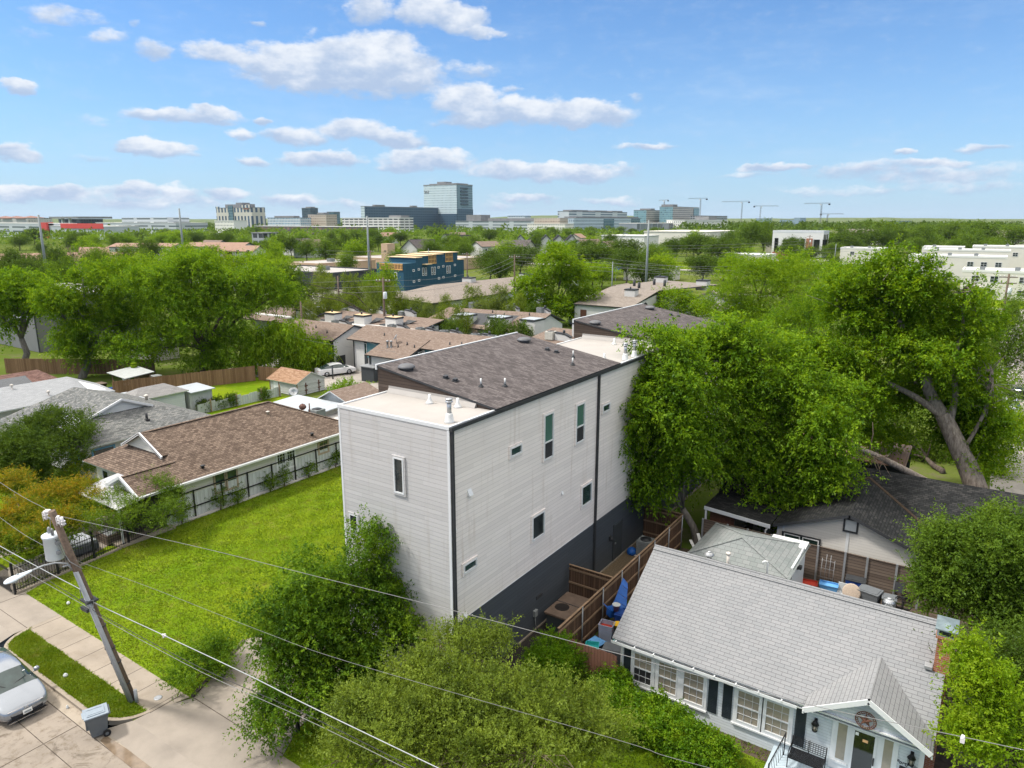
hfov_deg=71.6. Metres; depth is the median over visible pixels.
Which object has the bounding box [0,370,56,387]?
solar roofed house
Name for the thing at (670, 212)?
medical block
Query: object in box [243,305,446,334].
apartment row
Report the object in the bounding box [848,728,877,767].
storm door
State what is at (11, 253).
oak tree
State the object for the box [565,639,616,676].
wooden fence
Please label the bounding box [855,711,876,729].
star ornament
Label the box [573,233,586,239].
distant house
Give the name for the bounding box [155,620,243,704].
roadside shrub
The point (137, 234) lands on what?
oak tree
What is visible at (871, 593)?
wheeled bin
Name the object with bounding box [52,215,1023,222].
hills
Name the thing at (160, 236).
leafy tree
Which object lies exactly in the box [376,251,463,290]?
unfinished building
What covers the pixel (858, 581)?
recycling bin
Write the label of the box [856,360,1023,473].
oak tree
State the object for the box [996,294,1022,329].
broad tree
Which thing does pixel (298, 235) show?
leafy tree
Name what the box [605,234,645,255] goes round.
oak tree
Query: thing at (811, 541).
window
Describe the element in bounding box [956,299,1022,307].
lawn
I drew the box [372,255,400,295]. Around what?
leafy tree
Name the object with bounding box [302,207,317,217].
glass block
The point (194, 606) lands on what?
lawn
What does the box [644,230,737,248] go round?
warehouse
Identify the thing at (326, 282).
grove tree
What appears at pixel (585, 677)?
shrub
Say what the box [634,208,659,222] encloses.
medical block
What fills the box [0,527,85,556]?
garden path
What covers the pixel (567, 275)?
maple tree
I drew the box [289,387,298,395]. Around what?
satellite dish
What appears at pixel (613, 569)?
side yard
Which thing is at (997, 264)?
window
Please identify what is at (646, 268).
steel pole
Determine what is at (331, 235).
oak tree
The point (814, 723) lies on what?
wall lantern
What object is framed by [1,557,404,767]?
overhead wire
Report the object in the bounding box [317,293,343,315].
grove tree
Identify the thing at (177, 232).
leafy tree
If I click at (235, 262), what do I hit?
pecan tree
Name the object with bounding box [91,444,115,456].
window
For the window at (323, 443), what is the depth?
53.55 m
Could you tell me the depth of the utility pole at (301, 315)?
96.94 m
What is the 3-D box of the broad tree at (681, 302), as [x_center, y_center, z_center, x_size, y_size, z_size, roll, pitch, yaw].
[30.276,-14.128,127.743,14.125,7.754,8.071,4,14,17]
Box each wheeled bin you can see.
[81,703,110,737]
[857,584,883,603]
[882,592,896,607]
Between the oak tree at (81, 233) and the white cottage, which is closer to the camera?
the white cottage
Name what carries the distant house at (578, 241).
on the ground at (706, 494)
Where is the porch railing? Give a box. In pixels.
[768,732,785,767]
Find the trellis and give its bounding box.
[819,555,834,581]
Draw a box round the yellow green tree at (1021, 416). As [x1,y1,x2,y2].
[978,395,1023,482]
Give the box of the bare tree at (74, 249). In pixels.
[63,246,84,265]
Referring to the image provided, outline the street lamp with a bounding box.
[3,562,72,583]
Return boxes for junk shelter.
[106,366,153,384]
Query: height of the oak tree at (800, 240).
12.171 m
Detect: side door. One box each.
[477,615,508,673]
[612,519,622,560]
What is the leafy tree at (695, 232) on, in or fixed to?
on the ground at (706, 494)
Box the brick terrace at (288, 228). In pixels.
[255,226,377,234]
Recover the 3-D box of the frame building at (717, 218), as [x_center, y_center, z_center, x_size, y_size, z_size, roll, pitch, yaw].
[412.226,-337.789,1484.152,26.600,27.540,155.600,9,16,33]
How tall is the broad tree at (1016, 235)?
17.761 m
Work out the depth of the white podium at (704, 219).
1023.48 m
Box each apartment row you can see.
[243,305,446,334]
[347,322,507,370]
[395,271,578,314]
[429,300,565,335]
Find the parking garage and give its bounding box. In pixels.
[342,215,413,233]
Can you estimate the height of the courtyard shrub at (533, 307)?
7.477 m
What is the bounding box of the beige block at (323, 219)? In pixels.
[308,213,336,225]
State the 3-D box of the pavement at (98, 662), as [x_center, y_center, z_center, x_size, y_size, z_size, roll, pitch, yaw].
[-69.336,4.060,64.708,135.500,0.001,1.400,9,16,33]
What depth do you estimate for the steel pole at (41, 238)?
192.95 m
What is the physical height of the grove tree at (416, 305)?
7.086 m
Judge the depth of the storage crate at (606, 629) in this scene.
31.60 m
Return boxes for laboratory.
[558,210,626,217]
[564,216,639,232]
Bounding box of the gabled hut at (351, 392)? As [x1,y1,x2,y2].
[317,382,378,402]
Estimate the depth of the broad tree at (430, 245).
319.92 m
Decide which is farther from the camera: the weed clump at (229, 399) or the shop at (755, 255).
the shop at (755, 255)
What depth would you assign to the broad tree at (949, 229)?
497.24 m
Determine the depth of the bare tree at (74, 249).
217.80 m
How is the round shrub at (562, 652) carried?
on the lawn at (636, 763)
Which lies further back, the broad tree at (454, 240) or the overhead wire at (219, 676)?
the broad tree at (454, 240)
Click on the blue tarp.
(619, 598)
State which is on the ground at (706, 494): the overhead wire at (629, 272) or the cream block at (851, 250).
the cream block at (851, 250)
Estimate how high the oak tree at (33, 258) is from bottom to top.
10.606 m
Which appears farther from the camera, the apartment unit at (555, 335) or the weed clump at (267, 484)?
the apartment unit at (555, 335)
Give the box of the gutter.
[42,682,151,767]
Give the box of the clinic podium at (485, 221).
[456,215,533,231]
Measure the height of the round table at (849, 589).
1.241 m
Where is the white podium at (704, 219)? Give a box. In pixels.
[666,216,726,229]
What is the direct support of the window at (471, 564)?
in the townhouse block at (489, 477)
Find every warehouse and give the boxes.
[601,234,658,249]
[619,223,672,234]
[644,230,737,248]
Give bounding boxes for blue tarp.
[603,578,627,617]
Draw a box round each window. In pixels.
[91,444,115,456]
[102,469,108,478]
[213,472,227,494]
[226,468,238,489]
[275,453,286,472]
[286,450,296,468]
[317,439,329,455]
[348,511,359,531]
[364,343,366,353]
[391,454,406,496]
[461,555,477,576]
[508,441,522,459]
[530,508,545,543]
[542,410,554,462]
[574,400,585,445]
[580,310,586,316]
[580,479,592,509]
[601,400,610,414]
[630,650,655,689]
[654,659,680,699]
[679,668,707,710]
[732,687,763,731]
[761,698,793,743]
[774,238,777,251]
[781,531,820,544]
[784,533,799,539]
[802,537,818,544]
[814,240,819,249]
[822,240,826,250]
[967,262,973,266]
[971,275,979,281]
[990,276,998,282]
[995,262,1001,266]
[1019,277,1023,283]
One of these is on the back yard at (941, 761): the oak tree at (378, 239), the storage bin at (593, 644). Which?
the storage bin at (593, 644)
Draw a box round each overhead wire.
[0,546,437,767]
[0,551,413,767]
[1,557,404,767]
[56,515,1022,749]
[75,560,708,767]
[352,246,874,254]
[395,261,512,286]
[402,266,510,291]
[515,241,797,245]
[515,264,718,274]
[517,256,849,266]
[524,261,790,270]
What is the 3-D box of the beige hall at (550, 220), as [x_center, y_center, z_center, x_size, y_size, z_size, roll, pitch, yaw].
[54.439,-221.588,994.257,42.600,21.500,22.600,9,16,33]
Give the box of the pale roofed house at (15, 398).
[0,377,114,435]
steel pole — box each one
[37,215,46,262]
[178,208,182,244]
[366,216,370,269]
[645,220,649,281]
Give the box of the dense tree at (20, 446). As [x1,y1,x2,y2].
[0,402,111,482]
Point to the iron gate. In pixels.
(5, 586)
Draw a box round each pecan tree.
[18,249,166,378]
[116,239,285,328]
[770,233,1023,490]
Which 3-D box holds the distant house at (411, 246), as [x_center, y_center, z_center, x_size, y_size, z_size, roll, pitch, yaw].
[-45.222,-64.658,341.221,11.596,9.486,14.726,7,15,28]
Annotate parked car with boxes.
[0,647,47,724]
[315,362,355,376]
[999,398,1019,411]
[1011,387,1023,398]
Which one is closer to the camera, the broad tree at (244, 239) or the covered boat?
the covered boat
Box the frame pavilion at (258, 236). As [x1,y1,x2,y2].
[251,232,278,242]
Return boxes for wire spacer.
[960,734,964,743]
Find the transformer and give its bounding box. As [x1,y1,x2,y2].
[41,527,64,561]
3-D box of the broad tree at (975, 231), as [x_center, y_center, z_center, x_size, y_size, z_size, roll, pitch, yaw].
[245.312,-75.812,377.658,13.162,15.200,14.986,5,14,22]
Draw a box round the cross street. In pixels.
[990,312,1023,494]
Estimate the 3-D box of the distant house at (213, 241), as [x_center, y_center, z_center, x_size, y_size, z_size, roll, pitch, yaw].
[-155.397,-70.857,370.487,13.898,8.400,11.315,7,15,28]
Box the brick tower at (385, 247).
[381,243,394,261]
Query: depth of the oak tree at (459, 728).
21.82 m
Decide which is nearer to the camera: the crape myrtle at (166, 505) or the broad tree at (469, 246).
the crape myrtle at (166, 505)
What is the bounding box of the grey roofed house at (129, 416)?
[0,387,209,478]
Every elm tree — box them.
[217,502,434,765]
[227,313,343,375]
[266,256,371,312]
[611,313,742,544]
[643,306,888,534]
[745,253,881,348]
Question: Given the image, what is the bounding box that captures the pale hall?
[527,224,573,231]
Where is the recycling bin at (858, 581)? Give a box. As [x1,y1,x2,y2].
[845,574,866,586]
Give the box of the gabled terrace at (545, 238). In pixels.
[517,234,576,252]
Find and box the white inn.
[214,220,246,232]
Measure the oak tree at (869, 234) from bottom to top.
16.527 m
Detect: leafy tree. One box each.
[31,257,67,279]
[66,235,101,252]
[82,233,105,243]
[84,240,107,246]
[103,231,139,242]
[146,230,169,242]
[164,232,179,242]
[165,229,187,239]
[169,238,202,252]
[194,228,208,234]
[253,245,271,259]
[263,233,285,251]
[264,238,295,262]
[271,253,291,273]
[294,230,315,237]
[338,237,369,255]
[357,268,386,298]
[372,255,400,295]
[382,225,398,231]
[430,234,444,242]
[491,235,526,267]
[535,227,545,235]
[584,259,622,285]
[647,250,683,280]
[682,227,705,255]
[711,250,747,281]
[738,244,756,252]
[743,254,788,291]
[781,244,828,279]
[822,226,835,244]
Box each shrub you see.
[42,452,96,484]
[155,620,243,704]
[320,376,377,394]
[438,312,467,333]
[479,310,505,335]
[491,317,515,335]
[508,623,592,696]
[510,318,533,336]
[524,298,541,312]
[573,663,603,691]
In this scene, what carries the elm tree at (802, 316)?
on the ground at (706, 494)
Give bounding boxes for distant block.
[756,218,771,222]
[794,218,805,223]
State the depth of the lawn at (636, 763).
25.04 m
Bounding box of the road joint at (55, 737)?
[0,701,128,767]
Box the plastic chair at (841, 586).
[837,582,846,593]
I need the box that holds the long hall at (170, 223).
[95,217,207,233]
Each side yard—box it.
[468,622,555,712]
[602,543,678,576]
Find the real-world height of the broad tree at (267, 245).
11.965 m
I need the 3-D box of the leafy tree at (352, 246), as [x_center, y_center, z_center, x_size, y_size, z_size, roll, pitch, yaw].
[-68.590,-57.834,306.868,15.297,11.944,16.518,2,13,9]
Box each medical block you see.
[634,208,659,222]
[659,204,698,222]
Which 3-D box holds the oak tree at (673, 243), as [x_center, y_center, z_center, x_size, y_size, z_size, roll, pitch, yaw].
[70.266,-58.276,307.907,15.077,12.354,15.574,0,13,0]
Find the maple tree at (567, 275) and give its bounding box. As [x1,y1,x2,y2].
[504,238,604,325]
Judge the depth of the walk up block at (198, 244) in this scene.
285.16 m
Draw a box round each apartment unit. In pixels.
[281,319,361,365]
[533,323,573,343]
[689,290,739,322]
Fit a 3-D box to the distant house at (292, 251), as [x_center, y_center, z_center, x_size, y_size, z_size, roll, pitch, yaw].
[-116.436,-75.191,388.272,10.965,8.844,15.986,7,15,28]
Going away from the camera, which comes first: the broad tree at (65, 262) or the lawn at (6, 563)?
the lawn at (6, 563)
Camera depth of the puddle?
25.37 m
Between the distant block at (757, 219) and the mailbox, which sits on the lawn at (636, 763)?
the mailbox
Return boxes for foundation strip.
[518,480,705,644]
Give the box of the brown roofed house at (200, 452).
[79,401,339,547]
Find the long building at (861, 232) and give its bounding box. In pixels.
[830,229,898,244]
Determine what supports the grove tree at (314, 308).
on the ground at (706, 494)
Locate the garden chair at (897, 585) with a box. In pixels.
[894,581,904,606]
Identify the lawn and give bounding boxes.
[0,488,113,569]
[26,466,345,696]
[206,396,287,414]
[209,377,269,398]
[283,665,765,767]
[676,262,693,268]
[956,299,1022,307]
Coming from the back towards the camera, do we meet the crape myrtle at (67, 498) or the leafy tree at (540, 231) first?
the leafy tree at (540, 231)
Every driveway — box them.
[0,535,106,633]
[134,634,338,767]
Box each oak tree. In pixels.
[0,244,31,265]
[0,253,48,278]
[12,252,50,267]
[20,226,51,243]
[30,242,51,252]
[35,242,75,267]
[62,231,81,251]
[69,230,91,238]
[133,235,163,256]
[134,231,148,242]
[183,231,206,241]
[205,230,223,239]
[217,230,237,241]
[246,226,264,231]
[284,234,301,257]
[298,609,649,767]
[322,235,348,257]
[327,232,338,240]
[369,232,385,251]
[386,230,410,245]
[424,228,442,236]
[461,233,482,244]
[468,247,518,278]
[476,254,524,278]
[479,228,500,240]
[500,241,540,272]
[569,237,624,278]
[577,238,597,245]
[590,256,619,286]
[602,231,619,241]
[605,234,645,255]
[607,245,651,282]
[625,254,664,283]
[657,268,673,280]
[659,235,691,256]
[676,231,718,256]
[678,251,718,281]
[697,233,751,259]
[723,236,753,250]
[775,241,801,256]
[778,234,807,247]
[793,245,831,258]
[812,254,848,279]
[827,232,873,254]
[836,225,893,246]
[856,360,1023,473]
[888,491,1023,663]
[913,609,1023,767]
[958,242,972,247]
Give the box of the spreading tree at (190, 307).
[91,241,310,375]
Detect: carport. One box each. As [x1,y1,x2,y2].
[704,489,782,532]
[832,442,911,473]
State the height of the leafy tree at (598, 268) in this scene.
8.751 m
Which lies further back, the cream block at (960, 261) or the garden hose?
the cream block at (960, 261)
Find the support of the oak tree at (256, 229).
on the ground at (706, 494)
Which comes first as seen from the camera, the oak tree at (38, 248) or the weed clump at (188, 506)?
the weed clump at (188, 506)
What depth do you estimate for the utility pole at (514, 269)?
148.14 m
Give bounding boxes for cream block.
[839,246,887,263]
[908,252,1007,280]
[922,245,964,251]
[924,247,1010,267]
[959,266,1023,300]
[972,244,1023,268]
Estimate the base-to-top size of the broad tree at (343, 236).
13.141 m
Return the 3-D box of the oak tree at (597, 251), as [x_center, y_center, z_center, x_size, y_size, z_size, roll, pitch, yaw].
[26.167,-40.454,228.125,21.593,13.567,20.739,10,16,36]
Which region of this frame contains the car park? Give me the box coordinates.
[190,282,408,306]
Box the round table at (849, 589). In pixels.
[842,583,860,597]
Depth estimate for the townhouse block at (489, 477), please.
30.40 m
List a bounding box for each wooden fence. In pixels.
[4,358,155,374]
[112,366,255,392]
[258,366,313,380]
[557,514,683,643]
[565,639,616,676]
[569,564,612,597]
[643,505,681,537]
[701,518,976,622]
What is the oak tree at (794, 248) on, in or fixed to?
on the ground at (706, 494)
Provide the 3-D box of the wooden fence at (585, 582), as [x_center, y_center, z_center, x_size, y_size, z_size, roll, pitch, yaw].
[3.796,9.976,34.455,2.360,2.018,0.090,9,16,33]
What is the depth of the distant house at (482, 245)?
349.08 m
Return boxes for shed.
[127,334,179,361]
[176,382,214,410]
[266,367,326,394]
[359,363,377,382]
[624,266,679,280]
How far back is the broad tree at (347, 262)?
229.96 m
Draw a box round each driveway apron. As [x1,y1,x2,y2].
[0,625,12,641]
[108,721,198,767]
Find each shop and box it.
[289,265,376,289]
[291,257,375,268]
[356,255,483,269]
[715,252,775,259]
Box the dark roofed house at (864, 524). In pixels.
[719,459,1023,579]
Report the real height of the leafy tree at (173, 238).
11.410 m
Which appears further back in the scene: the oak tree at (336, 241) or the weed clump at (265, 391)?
the oak tree at (336, 241)
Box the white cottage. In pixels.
[611,544,959,767]
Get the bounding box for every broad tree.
[4,233,36,250]
[41,250,81,283]
[72,245,113,275]
[83,243,115,280]
[107,232,121,245]
[109,241,150,269]
[119,253,168,320]
[120,232,138,242]
[135,248,154,259]
[174,235,191,243]
[201,243,223,265]
[205,234,216,239]
[229,236,254,242]
[256,238,280,251]
[266,233,296,254]
[293,237,314,260]
[306,238,348,259]
[332,251,359,267]
[337,231,352,245]
[346,228,364,243]
[359,236,380,253]
[361,228,380,241]
[378,235,399,252]
[382,248,408,260]
[412,238,446,252]
[439,234,455,250]
[443,234,475,253]
[445,243,460,254]
[452,239,473,255]
[463,235,482,242]
[464,242,476,254]
[471,225,483,235]
[525,230,542,238]
[529,233,543,250]
[546,226,559,237]
[560,240,590,263]
[562,228,576,239]
[585,226,599,231]
[585,232,595,237]
[612,226,627,234]
[634,244,674,271]
[645,241,671,254]
[648,283,717,318]
[656,245,675,258]
[686,246,845,332]
[717,228,736,243]
[734,218,767,246]
[752,217,773,252]
[770,272,838,335]
[817,242,846,257]
[834,225,850,236]
[850,218,881,228]
[866,219,921,246]
[875,225,901,248]
[898,236,923,252]
[905,223,946,245]
[908,236,931,252]
[930,219,971,244]
[941,232,986,245]
[947,238,968,245]
[953,219,1013,239]
[955,286,1002,323]
[957,226,990,236]
[967,227,986,242]
[972,282,1023,388]
[981,237,1010,244]
[992,223,1023,244]
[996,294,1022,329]
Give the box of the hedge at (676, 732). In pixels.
[581,661,745,767]
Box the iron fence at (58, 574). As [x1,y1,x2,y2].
[9,502,166,594]
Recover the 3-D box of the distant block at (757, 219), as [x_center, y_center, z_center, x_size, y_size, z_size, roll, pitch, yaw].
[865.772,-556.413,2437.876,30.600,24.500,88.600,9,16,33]
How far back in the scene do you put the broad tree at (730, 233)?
384.94 m
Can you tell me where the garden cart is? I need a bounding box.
[819,579,838,591]
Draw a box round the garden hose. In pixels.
[895,596,912,610]
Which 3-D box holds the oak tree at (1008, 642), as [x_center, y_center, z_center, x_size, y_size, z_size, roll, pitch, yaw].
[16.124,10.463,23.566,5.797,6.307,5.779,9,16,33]
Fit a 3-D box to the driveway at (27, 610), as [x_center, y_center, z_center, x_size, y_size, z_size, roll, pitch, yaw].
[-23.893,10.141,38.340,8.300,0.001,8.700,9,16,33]
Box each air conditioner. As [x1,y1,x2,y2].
[308,407,325,415]
[634,535,654,555]
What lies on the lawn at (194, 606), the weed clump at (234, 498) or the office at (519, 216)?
the weed clump at (234, 498)
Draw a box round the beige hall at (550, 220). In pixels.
[534,218,567,223]
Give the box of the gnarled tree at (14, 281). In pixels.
[0,263,67,358]
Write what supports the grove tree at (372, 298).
on the ground at (706, 494)
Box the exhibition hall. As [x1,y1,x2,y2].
[0,223,59,236]
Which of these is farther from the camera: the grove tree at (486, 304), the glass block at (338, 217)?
the glass block at (338, 217)
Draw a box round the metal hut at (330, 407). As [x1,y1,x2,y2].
[274,395,339,419]
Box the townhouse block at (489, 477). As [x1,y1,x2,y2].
[337,303,724,689]
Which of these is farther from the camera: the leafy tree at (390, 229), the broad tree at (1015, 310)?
the leafy tree at (390, 229)
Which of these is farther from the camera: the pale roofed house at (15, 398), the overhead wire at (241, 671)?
the pale roofed house at (15, 398)
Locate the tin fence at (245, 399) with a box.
[197,385,280,412]
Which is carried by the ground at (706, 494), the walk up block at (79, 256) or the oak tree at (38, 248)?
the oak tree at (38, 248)
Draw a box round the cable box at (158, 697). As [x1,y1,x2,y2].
[154,695,161,699]
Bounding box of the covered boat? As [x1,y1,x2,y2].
[71,532,98,555]
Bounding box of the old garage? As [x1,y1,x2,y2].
[688,523,810,579]
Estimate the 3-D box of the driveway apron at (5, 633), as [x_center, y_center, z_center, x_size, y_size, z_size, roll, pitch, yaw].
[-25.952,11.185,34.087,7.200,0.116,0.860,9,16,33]
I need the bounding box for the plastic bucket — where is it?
[612,602,619,611]
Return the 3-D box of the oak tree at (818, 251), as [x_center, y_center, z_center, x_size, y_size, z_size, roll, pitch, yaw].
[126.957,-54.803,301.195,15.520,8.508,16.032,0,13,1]
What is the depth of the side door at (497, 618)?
29.72 m
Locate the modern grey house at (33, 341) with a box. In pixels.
[0,283,139,352]
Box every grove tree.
[288,280,325,317]
[296,296,319,320]
[310,263,335,295]
[314,276,343,307]
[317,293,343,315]
[332,290,363,311]
[335,268,375,305]
[357,280,388,311]
[364,300,380,313]
[370,274,404,307]
[382,284,418,314]
[407,294,430,316]
[418,300,434,317]
[431,304,450,329]
[433,290,453,312]
[446,301,476,334]
[457,283,497,309]
[470,297,490,309]
[484,282,514,309]
[499,302,515,310]
[508,292,528,311]
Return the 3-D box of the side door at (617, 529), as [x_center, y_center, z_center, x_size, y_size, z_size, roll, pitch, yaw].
[5.895,8.675,39.551,0.100,2.100,1.100,9,16,33]
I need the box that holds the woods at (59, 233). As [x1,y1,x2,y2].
[0,226,1023,247]
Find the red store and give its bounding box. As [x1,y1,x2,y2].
[41,222,138,239]
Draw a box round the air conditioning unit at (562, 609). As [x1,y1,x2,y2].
[544,592,588,631]
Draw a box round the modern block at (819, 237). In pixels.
[771,230,829,257]
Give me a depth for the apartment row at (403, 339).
84.69 m
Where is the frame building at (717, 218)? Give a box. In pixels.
[690,216,726,219]
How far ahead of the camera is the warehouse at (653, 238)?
410.13 m
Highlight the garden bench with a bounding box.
[786,735,827,767]
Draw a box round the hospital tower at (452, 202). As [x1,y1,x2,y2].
[423,182,472,229]
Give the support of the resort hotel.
on the ground at (706, 494)
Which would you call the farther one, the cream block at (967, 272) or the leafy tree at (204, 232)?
the leafy tree at (204, 232)
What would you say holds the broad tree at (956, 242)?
on the ground at (706, 494)
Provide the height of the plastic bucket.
0.330 m
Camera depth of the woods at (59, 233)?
600.41 m
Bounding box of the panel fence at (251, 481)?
[164,441,340,525]
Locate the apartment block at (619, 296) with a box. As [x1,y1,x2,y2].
[568,274,718,323]
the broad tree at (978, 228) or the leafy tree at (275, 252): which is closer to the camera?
the leafy tree at (275, 252)
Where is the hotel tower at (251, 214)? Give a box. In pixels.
[215,203,265,226]
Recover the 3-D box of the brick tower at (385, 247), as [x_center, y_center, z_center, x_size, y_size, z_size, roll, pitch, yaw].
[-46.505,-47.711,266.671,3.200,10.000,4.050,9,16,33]
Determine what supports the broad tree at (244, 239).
on the ground at (706, 494)
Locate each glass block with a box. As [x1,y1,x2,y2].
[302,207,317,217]
[327,212,340,224]
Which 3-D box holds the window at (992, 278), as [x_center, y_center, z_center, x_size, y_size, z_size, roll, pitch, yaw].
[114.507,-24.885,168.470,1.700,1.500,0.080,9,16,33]
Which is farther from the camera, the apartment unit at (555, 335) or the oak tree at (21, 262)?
the oak tree at (21, 262)
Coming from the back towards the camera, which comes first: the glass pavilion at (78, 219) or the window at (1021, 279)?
the glass pavilion at (78, 219)
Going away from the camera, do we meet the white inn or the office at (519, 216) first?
the white inn
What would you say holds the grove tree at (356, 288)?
on the ground at (706, 494)
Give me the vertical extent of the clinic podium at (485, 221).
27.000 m
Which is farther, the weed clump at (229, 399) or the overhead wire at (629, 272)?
the overhead wire at (629, 272)
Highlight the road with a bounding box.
[0,684,130,767]
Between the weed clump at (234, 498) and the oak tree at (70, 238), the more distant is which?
the oak tree at (70, 238)
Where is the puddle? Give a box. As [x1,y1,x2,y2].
[100,737,150,767]
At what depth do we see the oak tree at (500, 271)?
195.52 m
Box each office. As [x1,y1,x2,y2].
[267,216,310,225]
[508,216,530,217]
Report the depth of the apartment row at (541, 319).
102.60 m
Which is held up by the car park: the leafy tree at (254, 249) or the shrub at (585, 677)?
the leafy tree at (254, 249)
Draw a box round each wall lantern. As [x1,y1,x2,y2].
[811,718,818,732]
[907,751,915,766]
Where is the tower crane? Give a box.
[753,205,773,219]
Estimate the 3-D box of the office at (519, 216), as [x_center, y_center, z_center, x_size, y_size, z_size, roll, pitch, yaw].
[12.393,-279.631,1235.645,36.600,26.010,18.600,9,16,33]
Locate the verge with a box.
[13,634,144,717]
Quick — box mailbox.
[289,697,304,731]
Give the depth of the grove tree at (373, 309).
105.74 m
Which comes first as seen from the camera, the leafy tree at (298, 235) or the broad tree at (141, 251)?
the broad tree at (141, 251)
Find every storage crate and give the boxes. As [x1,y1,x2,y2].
[587,636,605,649]
[598,619,615,642]
[803,578,817,586]
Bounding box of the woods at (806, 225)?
[674,218,1023,244]
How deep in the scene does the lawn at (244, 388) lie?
80.59 m
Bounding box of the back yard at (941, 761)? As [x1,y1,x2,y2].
[573,548,1023,767]
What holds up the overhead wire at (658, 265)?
attached to the utility pole at (514, 269)
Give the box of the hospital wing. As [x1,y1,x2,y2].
[361,205,437,229]
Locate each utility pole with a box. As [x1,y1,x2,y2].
[42,509,138,702]
[300,301,302,318]
[337,276,339,299]
[376,278,389,315]
[462,252,470,274]
[509,255,519,297]
[997,274,1017,340]
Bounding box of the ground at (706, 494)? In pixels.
[0,222,1023,752]
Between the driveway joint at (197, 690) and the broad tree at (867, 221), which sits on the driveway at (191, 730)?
the driveway joint at (197, 690)
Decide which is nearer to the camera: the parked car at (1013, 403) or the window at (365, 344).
the parked car at (1013, 403)
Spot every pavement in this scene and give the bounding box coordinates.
[29,615,188,712]
[276,757,299,767]
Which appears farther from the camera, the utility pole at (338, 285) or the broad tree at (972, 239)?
the broad tree at (972, 239)
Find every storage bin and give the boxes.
[585,640,598,648]
[602,642,620,666]
[614,608,624,620]
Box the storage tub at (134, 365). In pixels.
[130,362,137,367]
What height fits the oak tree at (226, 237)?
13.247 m
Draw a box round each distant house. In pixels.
[203,240,224,241]
[283,238,310,255]
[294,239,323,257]
[382,232,398,242]
[400,239,434,252]
[471,241,499,255]
[500,240,535,257]
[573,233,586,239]
[575,239,599,249]
[765,243,771,252]
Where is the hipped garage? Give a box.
[126,383,188,407]
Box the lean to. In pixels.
[772,534,808,582]
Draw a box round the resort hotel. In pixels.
[0,216,51,222]
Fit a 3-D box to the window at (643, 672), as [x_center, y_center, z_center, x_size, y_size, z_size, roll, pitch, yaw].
[5.109,11.154,27.747,1.000,1.500,0.052,9,16,33]
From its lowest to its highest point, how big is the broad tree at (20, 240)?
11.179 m
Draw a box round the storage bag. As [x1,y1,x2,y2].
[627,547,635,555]
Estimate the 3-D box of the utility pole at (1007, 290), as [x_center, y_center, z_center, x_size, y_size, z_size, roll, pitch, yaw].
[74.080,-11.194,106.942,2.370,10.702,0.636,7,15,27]
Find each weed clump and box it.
[171,498,196,524]
[195,397,211,412]
[204,484,232,512]
[211,393,227,410]
[222,392,239,406]
[226,482,249,505]
[257,386,273,400]
[257,471,283,490]
[272,462,298,485]
[301,458,319,478]
[324,449,340,468]
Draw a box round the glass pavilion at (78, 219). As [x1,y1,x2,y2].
[49,217,111,222]
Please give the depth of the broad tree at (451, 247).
325.78 m
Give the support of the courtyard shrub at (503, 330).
on the ground at (706, 494)
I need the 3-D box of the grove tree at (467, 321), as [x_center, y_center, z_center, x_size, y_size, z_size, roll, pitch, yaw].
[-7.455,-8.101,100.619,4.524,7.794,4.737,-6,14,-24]
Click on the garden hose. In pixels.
(902, 608)
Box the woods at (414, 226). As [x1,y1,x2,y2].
[91,222,665,232]
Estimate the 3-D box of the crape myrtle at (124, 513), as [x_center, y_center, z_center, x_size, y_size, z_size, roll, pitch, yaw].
[-22.770,7.710,41.555,5.073,3.580,3.951,9,16,33]
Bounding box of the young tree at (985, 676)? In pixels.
[921,617,1023,767]
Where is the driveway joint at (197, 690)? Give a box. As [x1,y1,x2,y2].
[191,639,284,755]
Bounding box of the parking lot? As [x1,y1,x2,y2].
[228,361,377,389]
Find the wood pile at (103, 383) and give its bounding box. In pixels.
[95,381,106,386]
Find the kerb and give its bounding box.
[4,628,150,724]
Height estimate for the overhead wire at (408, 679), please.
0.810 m
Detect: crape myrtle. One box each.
[0,463,113,569]
[86,481,155,537]
[136,463,195,534]
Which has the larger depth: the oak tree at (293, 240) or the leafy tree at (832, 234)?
the leafy tree at (832, 234)
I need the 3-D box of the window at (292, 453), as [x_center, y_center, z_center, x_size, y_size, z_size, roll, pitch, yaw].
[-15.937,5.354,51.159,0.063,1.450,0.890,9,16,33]
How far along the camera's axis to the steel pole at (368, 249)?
206.84 m
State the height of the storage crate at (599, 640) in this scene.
0.535 m
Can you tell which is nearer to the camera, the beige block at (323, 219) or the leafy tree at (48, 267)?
the leafy tree at (48, 267)
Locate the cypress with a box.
[27,423,54,486]
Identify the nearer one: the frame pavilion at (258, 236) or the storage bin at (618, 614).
the storage bin at (618, 614)
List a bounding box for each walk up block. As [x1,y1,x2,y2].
[0,253,74,268]
[68,251,139,274]
[79,247,109,251]
[108,243,180,261]
[186,242,253,250]
[209,245,266,269]
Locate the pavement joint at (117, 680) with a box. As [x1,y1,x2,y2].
[33,616,182,712]
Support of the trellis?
on the back yard at (941, 761)
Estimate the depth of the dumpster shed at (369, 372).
83.07 m
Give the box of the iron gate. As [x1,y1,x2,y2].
[0,565,11,591]

